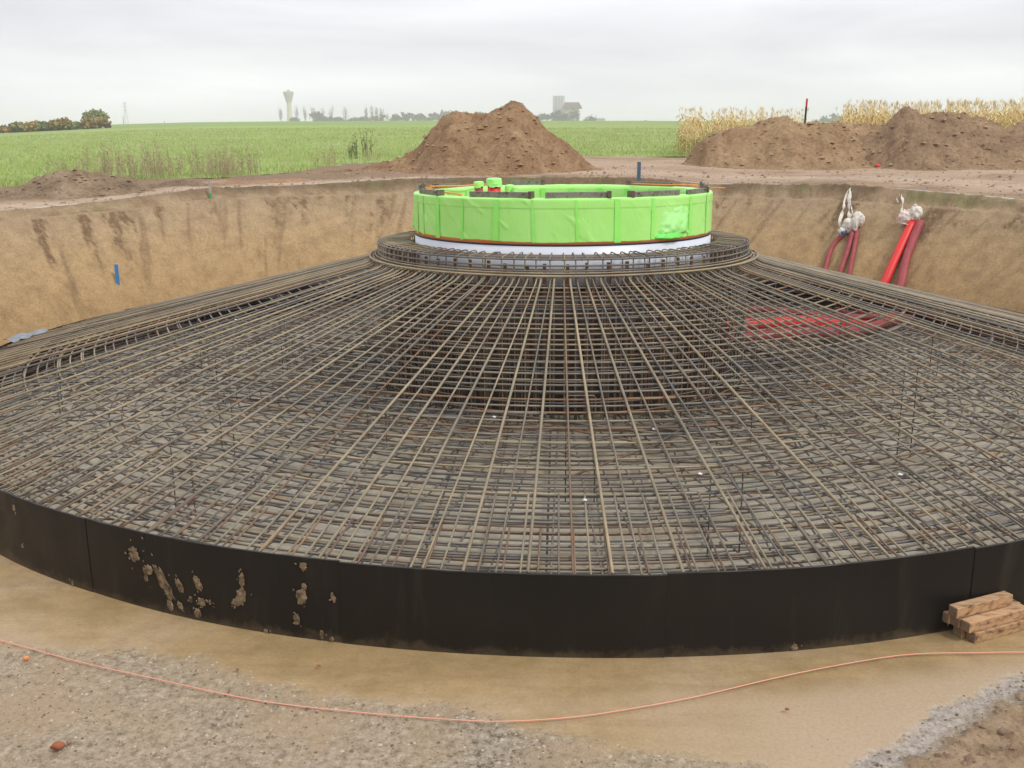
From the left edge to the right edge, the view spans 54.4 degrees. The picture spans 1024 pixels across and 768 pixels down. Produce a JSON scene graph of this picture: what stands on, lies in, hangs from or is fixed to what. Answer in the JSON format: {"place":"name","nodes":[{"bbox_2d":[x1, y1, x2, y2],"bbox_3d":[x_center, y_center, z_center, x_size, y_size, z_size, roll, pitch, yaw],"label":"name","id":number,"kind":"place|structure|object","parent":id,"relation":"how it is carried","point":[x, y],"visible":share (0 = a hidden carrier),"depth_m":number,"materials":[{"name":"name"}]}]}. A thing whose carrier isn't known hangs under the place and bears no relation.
{"place":"outdoors","nodes":[
{"label":"outdoors","id":0,"kind":"place"},
{"bbox_2d":[0,120,1008,186],"bbox_3d":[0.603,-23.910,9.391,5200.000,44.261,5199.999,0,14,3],"label":"field","id":1,"kind":"structure","parent":0,"point":[401,124],"depth_m":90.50,"materials":[{"name":"plant"}]},
{"bbox_2d":[0,124,13,132],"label":"hedge bush","id":2,"kind":"object","parent":1,"relation":"on","point":[5,129],"visible":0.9,"depth_m":162.50,"materials":[{"name":"orange plant"}]},
{"bbox_2d":[8,121,25,131],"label":"hedge bush","id":3,"kind":"object","parent":1,"relation":"on","point":[14,126],"visible":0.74,"depth_m":162.77,"materials":[{"name":"green plant"}]},
{"bbox_2d":[18,120,41,131],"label":"hedge bush","id":4,"kind":"object","parent":1,"relation":"on","point":[28,126],"visible":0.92,"depth_m":161.74,"materials":[{"name":"orange plant"}]},
{"bbox_2d":[35,121,54,130],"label":"hedge bush","id":5,"kind":"object","parent":1,"relation":"on","point":[43,126],"visible":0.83,"depth_m":162.47,"materials":[{"name":"green plant"}]},
{"bbox_2d":[48,117,72,130],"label":"hedge bush","id":6,"kind":"object","parent":1,"relation":"on","point":[58,124],"visible":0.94,"depth_m":161.83,"materials":[{"name":"orange plant"}]},
{"bbox_2d":[64,121,85,129],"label":"hedge bush","id":7,"kind":"object","parent":1,"relation":"on","point":[74,125],"visible":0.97,"depth_m":162.04,"materials":[{"name":"green plant"}]},
{"bbox_2d":[80,117,92,128],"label":"hedge bush","id":8,"kind":"object","parent":1,"relation":"on","point":[85,122],"visible":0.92,"depth_m":162.15,"materials":[{"name":"orange plant"}]},
{"bbox_2d":[79,138,104,171],"bbox_3d":[-12.081,-6.524,28.619,0.449,1.191,0.639,4,14,18],"label":"dry weed","id":9,"kind":"object","parent":1,"relation":"on","point":[87,152],"visible":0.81,"depth_m":28.52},
{"bbox_2d":[82,108,109,119],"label":"round tree","id":10,"kind":"object","parent":1,"relation":"on","point":[93,113],"visible":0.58,"depth_m":164.39,"materials":[{"name":"green plant"}]},
{"bbox_2d":[90,116,111,128],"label":"hedge bush","id":11,"kind":"object","parent":1,"relation":"on","point":[98,122],"visible":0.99,"depth_m":162.11,"materials":[{"name":"orange plant"}]},
{"bbox_2d":[133,148,149,179],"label":"dry weed","id":12,"kind":"object","parent":1,"relation":"on","point":[142,167],"visible":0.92,"depth_m":27.16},
{"bbox_2d":[143,135,157,171],"bbox_3d":[-10.254,-6.462,28.303,0.533,1.220,0.226,0,14,0],"label":"dry weed","id":13,"kind":"object","parent":1,"relation":"on","point":[153,155],"visible":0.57,"depth_m":28.29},
{"bbox_2d":[154,139,171,174],"bbox_3d":[-9.887,-6.391,28.178,0.470,1.144,0.240,-9,16,-31],"label":"dry weed","id":14,"kind":"object","parent":1,"relation":"on","point":[162,159],"visible":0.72,"depth_m":28.20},
{"bbox_2d":[236,138,248,173],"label":"dry weed","id":15,"kind":"object","parent":1,"relation":"on","point":[243,162],"visible":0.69,"depth_m":29.58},
{"bbox_2d":[244,138,258,174],"bbox_3d":[-7.585,-6.591,28.973,0.475,1.088,0.201,3,14,15],"label":"dry weed","id":16,"kind":"object","parent":1,"relation":"on","point":[252,159],"visible":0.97,"depth_m":29.01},
{"bbox_2d":[283,90,293,120],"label":"water tower","id":17,"kind":"structure","parent":1,"relation":"on","point":[288,95],"depth_m":889.29,"materials":[{"name":"beige concrete"}]},
{"bbox_2d":[309,111,324,120],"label":"tree","id":18,"kind":"object","parent":1,"relation":"on","point":[317,116],"visible":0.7,"depth_m":822.09,"materials":[{"name":"grey plant"}]},
{"bbox_2d":[349,134,357,158],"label":"dark weed","id":19,"kind":"object","parent":1,"relation":"on","point":[355,151],"visible":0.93,"depth_m":39.20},
{"bbox_2d":[357,116,369,120],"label":"tree","id":20,"kind":"object","parent":1,"relation":"on","point":[361,118],"visible":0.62,"depth_m":821.79,"materials":[{"name":"grey plant"}]},
{"bbox_2d":[360,128,373,157],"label":"dark weed","id":21,"kind":"object","parent":1,"relation":"on","point":[364,148],"visible":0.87,"depth_m":40.40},
{"bbox_2d":[370,114,384,120],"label":"tree","id":22,"kind":"object","parent":1,"relation":"on","point":[378,118],"visible":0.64,"depth_m":820.25,"materials":[{"name":"grey plant"}]},
{"bbox_2d":[389,113,401,120],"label":"tree","id":23,"kind":"object","parent":1,"relation":"on","point":[395,117],"visible":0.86,"depth_m":819.98,"materials":[{"name":"grey plant"}]},
{"bbox_2d":[399,112,414,120],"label":"tree","id":24,"kind":"object","parent":1,"relation":"on","point":[407,117],"visible":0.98,"depth_m":818.75,"materials":[{"name":"grey plant"}]},
{"bbox_2d":[409,113,426,120],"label":"tree","id":25,"kind":"object","parent":1,"relation":"on","point":[420,117],"visible":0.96,"depth_m":820.33,"materials":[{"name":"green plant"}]},
{"bbox_2d":[424,112,440,120],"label":"tree","id":26,"kind":"object","parent":1,"relation":"on","point":[434,116],"visible":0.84,"depth_m":815.28,"materials":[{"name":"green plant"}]},
{"bbox_2d":[542,114,551,120],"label":"tree","id":27,"kind":"object","parent":1,"relation":"on","point":[547,117],"visible":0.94,"depth_m":813.97,"materials":[{"name":"grey plant"}]},
{"bbox_2d":[551,108,560,120],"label":"tree","id":28,"kind":"object","parent":1,"relation":"on","point":[554,115],"visible":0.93,"depth_m":774.64,"materials":[{"name":"grey plant"}]},
{"bbox_2d":[553,96,564,120],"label":"grain silo","id":29,"kind":"object","parent":1,"relation":"on","point":[558,102],"visible":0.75,"depth_m":840.71,"materials":[{"name":"concrete"}]},
{"bbox_2d":[558,113,569,120],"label":"tree","id":30,"kind":"object","parent":1,"relation":"on","point":[563,117],"visible":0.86,"depth_m":774.86,"materials":[{"name":"grey plant"}]},
{"bbox_2d":[563,102,581,120],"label":"mill building","id":31,"kind":"structure","parent":1,"relation":"on","point":[569,106],"depth_m":838.92,"materials":[{"name":"concrete"}]},
{"bbox_2d":[567,108,580,120],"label":"tree","id":32,"kind":"object","parent":1,"relation":"on","point":[575,113],"visible":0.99,"depth_m":772.98,"materials":[{"name":"grey plant"}]},
{"bbox_2d":[672,133,701,152],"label":"corn plants","id":33,"kind":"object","parent":1,"relation":"on","point":[685,143],"depth_m":43.03,"materials":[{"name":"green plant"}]},
{"bbox_2d":[676,106,808,151],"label":"corn field","id":34,"kind":"structure","parent":1,"relation":"on","point":[720,120],"depth_m":43.91,"materials":[{"name":"plant"}]},
{"bbox_2d":[820,115,830,121],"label":"tree","id":35,"kind":"object","parent":1,"relation":"on","point":[824,119],"visible":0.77,"depth_m":803.05,"materials":[{"name":"grey plant"}]},
{"bbox_2d":[829,113,838,121],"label":"tree","id":36,"kind":"object","parent":1,"relation":"on","point":[834,116],"visible":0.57,"depth_m":804.30,"materials":[{"name":"grey plant"}]},
{"bbox_2d":[836,98,1023,126],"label":"corn field","id":37,"kind":"structure","parent":1,"relation":"on","point":[951,105],"depth_m":42.26,"materials":[{"name":"plant"}]},
{"bbox_2d":[0,306,1023,767],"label":"pit floor","id":38,"kind":"structure","parent":0,"point":[848,714],"depth_m":6.83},
{"bbox_2d":[50,741,64,749],"bbox_3d":[-2.746,2.184,6.016,0.081,0.049,0.060,0,14,3],"label":"stone","id":39,"kind":"object","parent":38,"relation":"on","point":[58,745],"visible":1,"depth_m":6.00,"materials":[{"name":"stone"}]},
{"bbox_2d":[0,230,1023,574],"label":"reinforcement cage","id":40,"kind":"object","parent":38,"relation":"on","point":[392,266],"visible":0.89,"depth_m":10.66,"materials":[{"name":"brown metal"}]},
{"bbox_2d":[3,329,48,341],"bbox_3d":[-7.613,-0.769,15.559,0.220,0.093,0.954,1,14,6],"label":"plastic sheet","id":41,"kind":"object","parent":40,"relation":"on","point":[17,337],"visible":0.99,"depth_m":15.44,"materials":[{"name":"plastic"}]},
{"bbox_2d":[0,278,1023,657],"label":"formwork","id":42,"kind":"object","parent":38,"relation":"on","point":[692,614],"visible":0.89,"depth_m":7.17,"materials":[{"name":"black metal"}]},
{"bbox_2d":[0,640,1023,721],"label":"cord","id":43,"kind":"object","parent":38,"relation":"on","point":[511,720],"visible":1,"depth_m":6.59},
{"bbox_2d":[0,641,1023,767],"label":"cement crumbs","id":44,"kind":"object","parent":38,"relation":"on","point":[344,739],"visible":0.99,"depth_m":6.28,"materials":[{"name":"gravel"}]},
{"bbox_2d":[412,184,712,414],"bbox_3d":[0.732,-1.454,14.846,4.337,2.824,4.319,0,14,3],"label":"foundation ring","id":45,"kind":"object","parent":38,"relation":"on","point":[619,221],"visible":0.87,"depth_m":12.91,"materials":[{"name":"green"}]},
{"bbox_2d":[419,189,444,195],"bbox_3d":[-1.097,-2.621,13.575,0.120,0.075,0.696,-7,15,-26],"label":"clamp bar","id":46,"kind":"object","parent":45,"relation":"on","point":[433,192],"visible":1,"depth_m":13.45,"materials":[{"name":"grey metal"}]},
{"bbox_2d":[425,187,461,195],"bbox_3d":[-0.955,-2.662,13.737,0.026,0.071,1.355,-7,15,-24],"label":"orange rod","id":47,"kind":"object","parent":45,"relation":"on","point":[445,191],"visible":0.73,"depth_m":13.51,"materials":[{"name":"paint"}]},
{"bbox_2d":[432,183,457,188],"bbox_3d":[-1.037,-3.088,15.493,0.120,0.075,0.628,7,16,29],"label":"clamp bar","id":48,"kind":"object","parent":45,"relation":"on","point":[444,184],"visible":0.45,"depth_m":15.41,"materials":[{"name":"grey metal"}]},
{"bbox_2d":[430,184,485,186],"bbox_3d":[-0.808,-3.092,15.496,0.024,0.045,1.417,9,17,35],"label":"orange rod","id":49,"kind":"object","parent":45,"relation":"on","point":[452,185],"visible":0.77,"depth_m":15.32,"materials":[{"name":"paint"}]},
{"bbox_2d":[474,181,483,190],"bbox_3d":[-0.458,-2.261,13.937,0.148,1.136,0.145,0,14,3],"label":"capped tube","id":50,"kind":"object","parent":45,"relation":"on","point":[478,185],"visible":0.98,"depth_m":13.77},
{"bbox_2d":[486,178,501,191],"bbox_3d":[-0.245,-2.316,14.067,0.227,1.178,0.223,0,14,3],"label":"capped tube","id":51,"kind":"object","parent":45,"relation":"on","point":[494,184],"visible":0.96,"depth_m":13.87,"materials":[{"name":"plastic"}]},
{"bbox_2d":[469,191,533,198],"bbox_3d":[-0.134,-2.420,12.703,0.885,0.085,0.120,6,15,25],"label":"clamp bar","id":52,"kind":"object","parent":45,"relation":"on","point":[529,194],"visible":1,"depth_m":12.65,"materials":[{"name":"grey metal"}]},
{"bbox_2d":[505,184,513,191],"bbox_3d":[-0.033,-2.248,13.970,0.134,1.089,0.134,0,14,3],"label":"capped tube","id":53,"kind":"object","parent":45,"relation":"on","point":[508,187],"visible":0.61,"depth_m":13.80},
{"bbox_2d":[510,179,544,184],"bbox_3d":[0.252,-3.329,16.433,0.568,0.085,0.120,-4,14,-13],"label":"clamp bar","id":54,"kind":"object","parent":45,"relation":"on","point":[529,182],"visible":0.97,"depth_m":16.40,"materials":[{"name":"grey metal"}]},
{"bbox_2d":[545,191,611,197],"bbox_3d":[0.831,-2.380,12.513,0.829,0.085,0.120,-1,14,-2],"label":"clamp bar","id":55,"kind":"object","parent":45,"relation":"on","point":[607,194],"visible":1,"depth_m":12.47,"materials":[{"name":"grey metal"}]},
{"bbox_2d":[626,180,673,185],"bbox_3d":[2.203,-3.189,15.830,0.120,0.075,0.926,-13,18,-41],"label":"clamp bar","id":56,"kind":"object","parent":45,"relation":"on","point":[628,182],"visible":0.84,"depth_m":15.84,"materials":[{"name":"grey metal"}]},
{"bbox_2d":[627,190,679,196],"bbox_3d":[1.828,-2.458,12.818,0.819,0.080,0.120,-9,16,-32],"label":"clamp bar","id":57,"kind":"object","parent":45,"relation":"on","point":[651,193],"visible":1,"depth_m":12.76,"materials":[{"name":"grey metal"}]},
{"bbox_2d":[631,183,696,185],"bbox_3d":[2.339,-3.090,15.409,0.024,0.045,1.469,-9,16,-33],"label":"orange rod","id":58,"kind":"object","parent":45,"relation":"on","point":[664,184],"visible":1,"depth_m":15.34,"materials":[{"name":"paint"}]},
{"bbox_2d":[686,187,708,193],"bbox_3d":[2.491,-2.613,13.452,0.120,0.075,0.648,8,16,31],"label":"clamp bar","id":59,"kind":"object","parent":45,"relation":"on","point":[698,190],"visible":1,"depth_m":13.42,"materials":[{"name":"grey metal"}]},
{"bbox_2d":[953,626,966,638],"bbox_3d":[3.592,1.784,7.467,0.703,0.082,0.082,-7,15,-24],"label":"timber block","id":60,"kind":"object","parent":38,"relation":"on","point":[959,633],"depth_m":7.31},
{"bbox_2d":[942,610,950,623],"bbox_3d":[3.469,1.692,7.490,0.603,0.082,0.082,-7,15,-25],"label":"timber block","id":61,"kind":"object","parent":60,"relation":"on","point":[946,617],"depth_m":7.35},
{"bbox_2d":[950,599,1020,627],"bbox_3d":[3.530,1.708,7.426,0.623,0.082,0.082,-6,15,-22],"label":"timber block","id":62,"kind":"object","parent":60,"relation":"on","point":[955,622],"depth_m":7.32,"materials":[{"name":"wood"}]},
{"bbox_2d":[948,591,1012,618],"bbox_3d":[3.473,1.633,7.377,0.563,0.082,0.082,-6,15,-23],"label":"timber block","id":63,"kind":"object","parent":62,"relation":"on","point":[965,608],"depth_m":7.33,"materials":[{"name":"wood"}]},
{"bbox_2d":[909,694,1023,767],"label":"dirt clods","id":64,"kind":"object","parent":38,"relation":"on","point":[968,760],"visible":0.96,"depth_m":5.87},
{"bbox_2d":[966,619,1023,642],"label":"timber block","id":65,"kind":"object","parent":38,"relation":"on","point":[995,631],"depth_m":7.30,"materials":[{"name":"wood"}]},
{"bbox_2d":[960,604,1023,632],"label":"timber block","id":66,"kind":"object","parent":65,"relation":"on","point":[986,620],"depth_m":7.30,"materials":[{"name":"wood"}]},
{"bbox_2d":[997,728,1009,735],"bbox_3d":[3.009,2.134,6.092,0.082,0.052,0.068,0,14,3],"label":"stone","id":67,"kind":"object","parent":38,"relation":"on","point":[1002,731],"visible":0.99,"depth_m":6.08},
{"bbox_2d":[0,176,1023,345],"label":"pit wall","id":68,"kind":"structure","parent":0,"point":[57,268],"depth_m":21.37,"materials":[{"name":"soil"}]},
{"bbox_2d":[114,264,119,284],"bbox_3d":[-7.731,-2.100,19.504,0.060,0.488,0.036,0,14,3],"label":"marker stake","id":69,"kind":"object","parent":68,"relation":"attached to","point":[117,274],"visible":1,"depth_m":19.48,"materials":[{"name":"blue paint"}]},
{"bbox_2d":[728,230,867,315],"bbox_3d":[5.937,-1.821,18.725,1.446,1.572,8.120,8,16,32],"label":"red conduit","id":70,"kind":"object","parent":68,"relation":"attached to","point":[846,252],"visible":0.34,"depth_m":20.27,"materials":[{"name":"plastic"}]},
{"bbox_2d":[842,218,851,233],"bbox_3d":[7.486,-3.525,22.168,0.276,0.354,0.241,0,14,3],"label":"cloth wrap","id":71,"kind":"object","parent":70,"relation":"attached to","point":[847,225],"visible":1,"depth_m":22.10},
{"bbox_2d":[756,234,855,318],"bbox_3d":[5.833,-1.777,18.736,1.564,1.484,8.206,7,16,29],"label":"red conduit","id":72,"kind":"object","parent":68,"relation":"attached to","point":[831,249],"visible":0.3,"depth_m":22.04,"materials":[{"name":"plastic"}]},
{"bbox_2d":[712,219,915,333],"bbox_3d":[6.170,-1.807,18.142,1.255,1.832,8.645,10,17,38],"label":"red conduit","id":73,"kind":"object","parent":68,"relation":"attached to","point":[895,258],"visible":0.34,"depth_m":20.89,"materials":[{"name":"plastic"}]},
{"bbox_2d":[898,209,910,225],"bbox_3d":[8.477,-3.581,21.409,0.354,0.374,0.329,0,14,3],"label":"cloth wrap","id":74,"kind":"object","parent":73,"relation":"on","point":[904,216],"visible":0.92,"depth_m":21.33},
{"bbox_2d":[910,204,922,219],"bbox_3d":[8.634,-3.650,21.296,0.285,0.419,0.272,0,14,3],"label":"cloth wrap","id":75,"kind":"object","parent":73,"relation":"on","point":[916,212],"visible":1,"depth_m":21.22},
{"bbox_2d":[712,219,923,343],"bbox_3d":[6.307,-1.737,17.865,1.277,1.840,8.868,11,18,39],"label":"red conduit","id":76,"kind":"object","parent":68,"relation":"attached to","point":[909,250],"visible":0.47,"depth_m":18.26,"materials":[{"name":"plastic"}]},
{"bbox_2d":[838,190,848,226],"bbox_3d":[7.529,-3.960,22.610,0.149,0.919,1.062,5,15,22],"label":"white strap","id":77,"kind":"object","parent":68,"relation":"attached to","point":[841,213],"visible":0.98,"depth_m":22.51,"materials":[{"name":"fabric"}]},
{"bbox_2d":[847,188,851,217],"bbox_3d":[7.659,-4.069,22.608,0.106,0.736,0.911,3,14,13],"label":"white strap","id":78,"kind":"object","parent":68,"relation":"attached to","point":[849,215],"visible":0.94,"depth_m":22.51,"materials":[{"name":"fabric"}]},
{"bbox_2d":[847,228,883,319],"bbox_3d":[6.091,-1.823,18.724,1.544,1.566,7.940,9,16,33],"label":"red conduit","id":79,"kind":"object","parent":68,"relation":"attached to","point":[853,253],"visible":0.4,"depth_m":21.73,"materials":[{"name":"plastic"}]},
{"bbox_2d":[851,215,857,230],"bbox_3d":[7.600,-3.553,22.067,0.167,0.398,0.162,0,14,3],"label":"cloth wrap","id":80,"kind":"object","parent":79,"relation":"on","point":[854,222],"visible":1,"depth_m":22.01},
{"bbox_2d":[853,211,864,226],"bbox_3d":[7.688,-3.654,22.117,0.308,0.362,0.266,0,14,3],"label":"cloth wrap","id":81,"kind":"object","parent":79,"relation":"on","point":[861,218],"visible":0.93,"depth_m":22.01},
{"bbox_2d":[0,156,1023,210],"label":"ground","id":82,"kind":"structure","parent":0,"point":[663,166],"depth_m":26.73,"materials":[{"name":"soil"}]},
{"bbox_2d":[0,169,152,203],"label":"soil heap","id":83,"kind":"object","parent":82,"relation":"on","point":[90,182],"visible":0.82,"depth_m":22.09,"materials":[{"name":"soil"}]},
{"bbox_2d":[1,168,170,203],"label":"soil clods","id":84,"kind":"object","parent":83,"relation":"on","point":[65,175],"visible":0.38,"depth_m":22.02,"materials":[{"name":"soil"}]},
{"bbox_2d":[93,143,113,174],"bbox_3d":[-11.052,-6.051,26.988,0.574,1.071,0.404,-4,14,-15],"label":"dry weed","id":85,"kind":"object","parent":82,"relation":"on","point":[101,158],"visible":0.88,"depth_m":26.92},
{"bbox_2d":[96,140,111,173],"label":"dry weed","id":86,"kind":"object","parent":82,"relation":"on","point":[102,161],"visible":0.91,"depth_m":26.86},
{"bbox_2d":[94,138,123,176],"bbox_3d":[-10.804,-6.055,26.720,0.456,1.208,0.648,12,18,41],"label":"dry weed","id":87,"kind":"object","parent":82,"relation":"on","point":[117,170],"visible":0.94,"depth_m":26.75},
{"bbox_2d":[113,142,126,176],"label":"dry weed","id":88,"kind":"object","parent":82,"relation":"on","point":[122,169],"visible":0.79,"depth_m":27.23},
{"bbox_2d":[124,139,138,179],"bbox_3d":[-10.381,-6.094,27.070,0.486,1.112,0.206,7,15,28],"label":"dry weed","id":89,"kind":"object","parent":82,"relation":"on","point":[130,164],"visible":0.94,"depth_m":27.12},
{"bbox_2d":[144,139,152,179],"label":"dry weed","id":90,"kind":"object","parent":82,"relation":"on","point":[147,161],"visible":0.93,"depth_m":27.21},
{"bbox_2d":[143,144,166,176],"bbox_3d":[-9.737,-6.097,27.213,0.394,1.045,0.560,10,17,35],"label":"dry weed","id":91,"kind":"object","parent":82,"relation":"on","point":[160,160],"visible":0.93,"depth_m":27.26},
{"bbox_2d":[144,179,213,191],"bbox_3d":[-8.018,-4.738,23.748,1.820,0.280,2.450,0,14,3],"label":"soil heap","id":92,"kind":"object","parent":82,"relation":"on","point":[184,182],"visible":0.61,"depth_m":23.52,"materials":[{"name":"soil"}]},
{"bbox_2d":[183,141,195,172],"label":"dry weed","id":93,"kind":"object","parent":82,"relation":"on","point":[190,161],"visible":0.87,"depth_m":28.66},
{"bbox_2d":[193,144,202,176],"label":"dry weed","id":94,"kind":"object","parent":82,"relation":"on","point":[196,154],"visible":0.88,"depth_m":28.04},
{"bbox_2d":[207,143,223,174],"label":"dry weed","id":95,"kind":"object","parent":82,"relation":"on","point":[213,159],"visible":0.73,"depth_m":28.77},
{"bbox_2d":[221,144,233,177],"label":"dry weed","id":96,"kind":"object","parent":82,"relation":"on","point":[228,165],"visible":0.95,"depth_m":28.12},
{"bbox_2d":[235,144,243,175],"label":"dry weed","id":97,"kind":"object","parent":82,"relation":"on","point":[240,163],"visible":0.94,"depth_m":28.55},
{"bbox_2d":[203,178,312,184],"bbox_3d":[-6.643,-5.103,25.123,3.290,0.171,2.240,0,14,3],"label":"soil heap","id":98,"kind":"object","parent":82,"relation":"on","point":[288,180],"visible":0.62,"depth_m":24.94,"materials":[{"name":"soil"}]},
{"bbox_2d":[310,100,602,177],"bbox_3d":[-1.582,-7.339,29.640,8.256,2.125,8.355,-12,18,-39],"label":"soil heap","id":99,"kind":"object","parent":82,"relation":"on","point":[520,123],"visible":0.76,"depth_m":28.63,"materials":[{"name":"soil"}]},
{"bbox_2d":[250,103,652,178],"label":"soil clods","id":100,"kind":"object","parent":99,"relation":"on","point":[445,145],"visible":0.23,"depth_m":28.62,"materials":[{"name":"soil"}]},
{"bbox_2d":[0,165,1023,209],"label":"soil clods","id":101,"kind":"object","parent":82,"relation":"on","point":[743,173],"visible":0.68,"depth_m":25.62,"materials":[{"name":"soil"}]},
{"bbox_2d":[637,162,640,180],"bbox_3d":[3.092,-5.117,24.270,0.085,0.576,0.051,0,14,3],"label":"marker stake","id":102,"kind":"object","parent":82,"relation":"on","point":[638,171],"visible":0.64,"depth_m":24.23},
{"bbox_2d":[679,108,692,156],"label":"corn plant","id":103,"kind":"object","parent":82,"relation":"on","point":[687,133],"visible":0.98,"depth_m":40.40,"materials":[{"name":"beige plant"}]},
{"bbox_2d":[692,108,702,144],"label":"corn plant","id":104,"kind":"object","parent":82,"relation":"on","point":[694,119],"visible":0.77,"depth_m":40.67,"materials":[{"name":"beige plant"}]},
{"bbox_2d":[682,115,881,169],"bbox_3d":[10.396,-8.160,33.579,9.450,1.784,5.810,0,14,3],"label":"soil heap","id":105,"kind":"object","parent":82,"relation":"on","point":[739,140],"visible":0.6,"depth_m":32.48,"materials":[{"name":"soil"}]},
{"bbox_2d":[678,117,873,169],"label":"soil clods","id":106,"kind":"object","parent":105,"relation":"on","point":[823,157],"visible":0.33,"depth_m":32.59,"materials":[{"name":"soil"}]},
{"bbox_2d":[804,99,807,122],"bbox_3d":[9.893,-9.114,33.540,0.060,0.960,0.036,2,14,2],"label":"marker stake","id":107,"kind":"object","parent":105,"relation":"on","point":[806,104],"visible":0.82,"depth_m":33.50,"materials":[{"name":"red paint"}]},
{"bbox_2d":[860,106,1023,170],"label":"soil heap","id":108,"kind":"object","parent":82,"relation":"on","point":[888,142],"visible":0.77,"depth_m":31.30,"materials":[{"name":"soil"}]},
{"bbox_2d":[862,109,1023,170],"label":"soil clods","id":109,"kind":"object","parent":108,"relation":"on","point":[955,133],"visible":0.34,"depth_m":31.10,"materials":[{"name":"soil"}]},
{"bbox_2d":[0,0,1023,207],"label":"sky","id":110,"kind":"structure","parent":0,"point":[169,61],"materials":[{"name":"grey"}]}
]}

